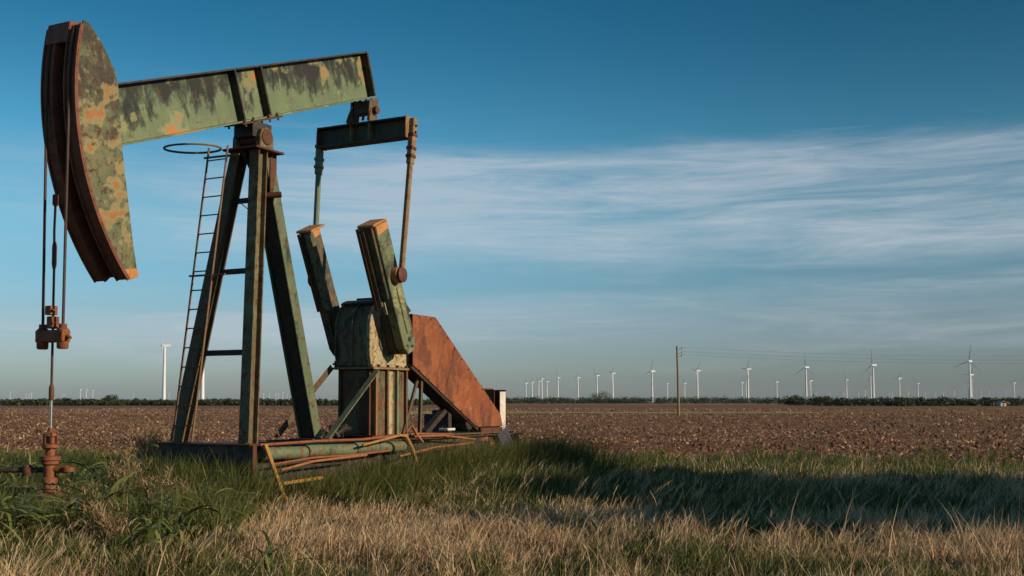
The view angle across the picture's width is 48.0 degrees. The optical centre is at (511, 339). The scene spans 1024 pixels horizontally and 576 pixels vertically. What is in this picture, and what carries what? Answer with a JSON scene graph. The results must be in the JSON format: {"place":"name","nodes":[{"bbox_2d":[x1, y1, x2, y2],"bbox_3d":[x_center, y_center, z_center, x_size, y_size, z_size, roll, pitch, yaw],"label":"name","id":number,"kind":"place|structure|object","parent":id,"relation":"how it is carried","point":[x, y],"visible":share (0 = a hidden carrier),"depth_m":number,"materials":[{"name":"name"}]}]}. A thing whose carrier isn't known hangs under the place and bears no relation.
{"place":"outdoors","nodes":[
{"label":"outdoors","id":0,"kind":"place"},
{"bbox_2d":[0,444,276,557],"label":"broad leaf grass","id":1,"kind":"structure","parent":0,"point":[152,530],"depth_m":13.26,"materials":[{"name":"green plant"}]},
{"bbox_2d":[0,443,1023,575],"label":"dry grass","id":2,"kind":"structure","parent":0,"point":[1006,537],"depth_m":12.42,"materials":[{"name":"beige plant"}]},
{"bbox_2d":[0,404,1023,462],"bbox_3d":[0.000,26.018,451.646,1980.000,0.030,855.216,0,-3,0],"label":"ploughed field","id":3,"kind":"structure","parent":0,"point":[538,407],"depth_m":91.55,"materials":[{"name":"soil"}]},
{"bbox_2d":[0,407,1023,460],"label":"crop residue","id":4,"kind":"object","parent":3,"relation":"on","point":[593,430],"visible":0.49,"depth_m":64.78},
{"bbox_2d":[0,413,1023,459],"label":"soil clods","id":5,"kind":"object","parent":3,"relation":"on","point":[701,448],"visible":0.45,"depth_m":53.17,"materials":[{"name":"brown soil"}]},
{"bbox_2d":[0,395,1023,405],"bbox_3d":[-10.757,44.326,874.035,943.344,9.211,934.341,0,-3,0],"label":"treeline","id":6,"kind":"object","parent":3,"relation":"on","point":[843,401],"visible":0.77,"depth_m":462.81,"materials":[{"name":"green plant"}]},
{"bbox_2d":[676,346,681,415],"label":"utility pole","id":7,"kind":"object","parent":3,"relation":"on","point":[678,393],"visible":0.94,"depth_m":129.82,"materials":[{"name":"brown wood"}]},
{"bbox_2d":[684,351,909,359],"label":"power line","id":8,"kind":"object","parent":7,"relation":"attached to","point":[818,357],"visible":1,"depth_m":127.05,"materials":[{"name":"metal"}]},
{"bbox_2d":[683,347,918,355],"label":"power line","id":9,"kind":"object","parent":7,"relation":"attached to","point":[820,353],"visible":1,"depth_m":126.99,"materials":[{"name":"metal"}]},
{"bbox_2d":[0,0,1023,401],"label":"sky","id":10,"kind":"structure","parent":0,"point":[598,186],"materials":[{"name":"blue"}]},
{"bbox_2d":[0,402,1023,575],"bbox_3d":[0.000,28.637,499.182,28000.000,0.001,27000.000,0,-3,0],"label":"ground","id":11,"kind":"structure","parent":0,"point":[365,567],"depth_m":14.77,"materials":[{"name":"green plant"}]},
{"bbox_2d":[0,428,74,506],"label":"wellhead","id":12,"kind":"object","parent":11,"relation":"on","point":[51,467],"visible":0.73,"depth_m":14.98,"materials":[{"name":"metal"}]},
{"bbox_2d":[32,474,124,518],"bbox_3d":[-5.392,2.008,14.341,1.075,0.742,1.025,0,-3,0],"label":"dead weed","id":13,"kind":"object","parent":11,"relation":"on","point":[84,491],"visible":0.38,"depth_m":14.20,"materials":[{"name":"plant"}]},
{"bbox_2d":[61,497,135,548],"bbox_3d":[-4.451,1.995,12.725,0.799,0.592,1.178,0,-3,0],"label":"dead weed","id":14,"kind":"object","parent":11,"relation":"on","point":[104,526],"visible":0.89,"depth_m":12.47,"materials":[{"name":"beige plant"}]},
{"bbox_2d":[102,394,117,400],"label":"bush","id":15,"kind":"object","parent":11,"relation":"on","point":[115,398],"visible":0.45,"depth_m":517.04,"materials":[{"name":"green plant"}]},
{"bbox_2d":[101,448,177,493],"bbox_3d":[-5.404,2.009,16.433,1.066,0.966,1.243,0,-3,0],"label":"dead weed","id":16,"kind":"object","parent":11,"relation":"on","point":[114,473],"visible":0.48,"depth_m":16.57,"materials":[{"name":"beige plant"}]},
{"bbox_2d":[124,418,171,463],"bbox_3d":[-7.932,2.295,24.986,1.143,1.320,1.479,0,-3,0],"label":"dead weed","id":17,"kind":"object","parent":11,"relation":"on","point":[153,448],"visible":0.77,"depth_m":24.88,"materials":[{"name":"brown plant"}]},
{"bbox_2d":[161,326,170,399],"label":"wind turbine","id":18,"kind":"object","parent":11,"relation":"on","point":[164,374],"visible":0.91,"depth_m":1603.44,"materials":[{"name":"white metal"}]},
{"bbox_2d":[140,466,192,503],"bbox_3d":[-4.567,2.030,15.245,0.867,0.794,1.051,0,-3,0],"label":"dead weed","id":19,"kind":"object","parent":11,"relation":"on","point":[170,481],"visible":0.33,"depth_m":15.10,"materials":[{"name":"brown plant"}]},
{"bbox_2d":[200,371,203,399],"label":"wind turbine","id":20,"kind":"object","parent":11,"relation":"on","point":[202,390],"visible":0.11,"depth_m":1390.10,"materials":[{"name":"white metal"}]},
{"bbox_2d":[248,511,266,524],"bbox_3d":[-3.203,2.282,14.555,0.349,0.194,0.636,1,-3,-21],"label":"grass plant","id":21,"kind":"object","parent":11,"relation":"on","point":[255,516],"depth_m":14.56,"materials":[{"name":"beige plant"}]},
{"bbox_2d":[218,530,336,575],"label":"grass plant","id":22,"kind":"object","parent":11,"relation":"on","point":[269,557],"depth_m":9.92,"materials":[{"name":"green plant"}]},
{"bbox_2d":[35,20,522,497],"bbox_3d":[-3.291,-1.355,20.369,2.281,8.109,11.860,-2,-4,28],"label":"pumpjack","id":23,"kind":"object","parent":11,"relation":"on","point":[384,345],"visible":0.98,"depth_m":18.63,"materials":[{"name":"paint"}]},
{"bbox_2d":[45,194,58,427],"bbox_3d":[-6.045,-0.352,15.128,0.212,3.140,0.158,-2,-4,28],"label":"polished rod","id":24,"kind":"object","parent":23,"relation":"hanging from","point":[52,321],"visible":1,"depth_m":15.11,"materials":[{"name":"metal"}]},
{"bbox_2d":[263,443,322,501],"bbox_3d":[-3.260,2.042,17.470,0.252,0.948,1.108,-3,-4,44],"label":"guard frame","id":25,"kind":"object","parent":11,"relation":"on","point":[268,453],"visible":0.56,"depth_m":17.18,"materials":[{"name":"yellow paint"}]},
{"bbox_2d":[280,454,367,470],"bbox_3d":[-2.923,1.933,18.127,0.066,0.180,2.154,-2,-4,29],"label":"loose rail","id":26,"kind":"object","parent":25,"relation":"attached to","point":[321,460],"visible":0.98,"depth_m":18.02,"materials":[{"name":"metal"}]},
{"bbox_2d":[362,424,423,464],"bbox_3d":[-1.997,2.057,19.901,0.389,1.152,1.864,-2,-4,28],"label":"bent rail","id":27,"kind":"object","parent":11,"relation":"on","point":[407,439],"visible":0.73,"depth_m":20.09,"materials":[{"name":"metal"}]},
{"bbox_2d":[398,442,471,456],"bbox_3d":[-1.343,2.018,21.168,0.060,0.180,2.909,-1,-3,24],"label":"loose rail","id":28,"kind":"object","parent":27,"relation":"attached to","point":[426,449],"visible":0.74,"depth_m":20.92,"materials":[{"name":"metal"}]},
{"bbox_2d":[413,434,475,439],"bbox_3d":[-1.235,1.852,21.631,0.045,0.160,2.405,-1,-3,25],"label":"loose rail","id":29,"kind":"object","parent":27,"relation":"attached to","point":[441,435],"visible":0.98,"depth_m":21.49,"materials":[{"name":"brown metal"}]},
{"bbox_2d":[0,456,1023,574],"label":"seed stalks","id":30,"kind":"object","parent":11,"relation":"on","point":[309,534],"visible":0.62,"depth_m":13.01,"materials":[{"name":"beige plant"}]},
{"bbox_2d":[556,374,560,397],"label":"wind turbine","id":31,"kind":"object","parent":11,"relation":"on","point":[557,386],"visible":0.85,"depth_m":3779.82,"materials":[{"name":"white metal"}]},
{"bbox_2d":[575,373,580,399],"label":"wind turbine","id":32,"kind":"object","parent":11,"relation":"on","point":[577,387],"visible":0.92,"depth_m":3724.11,"materials":[{"name":"white metal"}]},
{"bbox_2d":[594,372,599,395],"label":"wind turbine","id":33,"kind":"object","parent":11,"relation":"on","point":[596,383],"visible":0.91,"depth_m":3423.01,"materials":[{"name":"white metal"}]},
{"bbox_2d":[584,391,612,403],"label":"bush","id":34,"kind":"object","parent":11,"relation":"on","point":[595,396],"visible":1,"depth_m":851.11,"materials":[{"name":"green plant"}]},
{"bbox_2d":[609,368,615,397],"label":"wind turbine","id":35,"kind":"object","parent":11,"relation":"on","point":[612,383],"visible":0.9,"depth_m":3165.62,"materials":[{"name":"white metal"}]},
{"bbox_2d":[644,360,654,401],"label":"wind turbine","id":36,"kind":"object","parent":11,"relation":"on","point":[651,382],"visible":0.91,"depth_m":2944.78,"materials":[{"name":"white metal"}]},
{"bbox_2d":[693,363,700,397],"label":"wind turbine","id":37,"kind":"object","parent":11,"relation":"on","point":[697,380],"visible":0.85,"depth_m":2910.82,"materials":[{"name":"white metal"}]},
{"bbox_2d":[742,359,750,399],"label":"wind turbine","id":38,"kind":"object","parent":11,"relation":"on","point":[747,369],"visible":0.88,"depth_m":2752.87,"materials":[{"name":"white metal"}]},
{"bbox_2d":[782,394,806,405],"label":"bush","id":39,"kind":"object","parent":11,"relation":"on","point":[796,400],"visible":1,"depth_m":468.52,"materials":[{"name":"green plant"}]},
{"bbox_2d":[796,367,812,398],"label":"wind turbine","id":40,"kind":"object","parent":11,"relation":"on","point":[806,369],"visible":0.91,"depth_m":2611.18,"materials":[{"name":"white metal"}]},
{"bbox_2d":[809,394,832,405],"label":"bush","id":41,"kind":"object","parent":11,"relation":"on","point":[821,401],"visible":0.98,"depth_m":422.26,"materials":[{"name":"green plant"}]},
{"bbox_2d":[867,370,871,398],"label":"wind turbine","id":42,"kind":"object","parent":11,"relation":"on","point":[870,386],"visible":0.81,"depth_m":3670.24,"materials":[{"name":"white metal"}]},
{"bbox_2d":[867,349,880,398],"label":"wind turbine","id":43,"kind":"object","parent":11,"relation":"on","point":[873,390],"visible":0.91,"depth_m":2459.66,"materials":[{"name":"white metal"}]},
{"bbox_2d":[893,374,901,397],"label":"wind turbine","id":44,"kind":"object","parent":11,"relation":"on","point":[899,384],"visible":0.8,"depth_m":3837.14,"materials":[{"name":"white metal"}]},
{"bbox_2d":[884,396,914,405],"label":"bush","id":45,"kind":"object","parent":11,"relation":"on","point":[900,401],"visible":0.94,"depth_m":402.11,"materials":[{"name":"green plant"}]},
{"bbox_2d":[953,346,980,397],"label":"wind turbine","id":46,"kind":"object","parent":11,"relation":"on","point":[969,361],"visible":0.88,"depth_m":2221.54,"materials":[{"name":"white metal"}]},
{"bbox_2d":[966,367,974,397],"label":"wind turbine","id":47,"kind":"object","parent":11,"relation":"on","point":[971,382],"visible":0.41,"depth_m":3331.58,"materials":[{"name":"white metal"}]},
{"bbox_2d":[331,411,837,413],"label":"grass verge","id":48,"kind":"object","parent":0,"point":[426,412],"depth_m":162.18,"materials":[{"name":"green plant"}]},
{"bbox_2d":[630,404,979,404],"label":"dirt track","id":49,"kind":"structure","parent":0,"point":[693,404],"depth_m":617.72,"materials":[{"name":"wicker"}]},
{"bbox_2d":[996,401,1009,405],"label":"shed","id":50,"kind":"structure","parent":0,"point":[1001,403],"depth_m":402.52,"materials":[{"name":"metal"}]}
]}

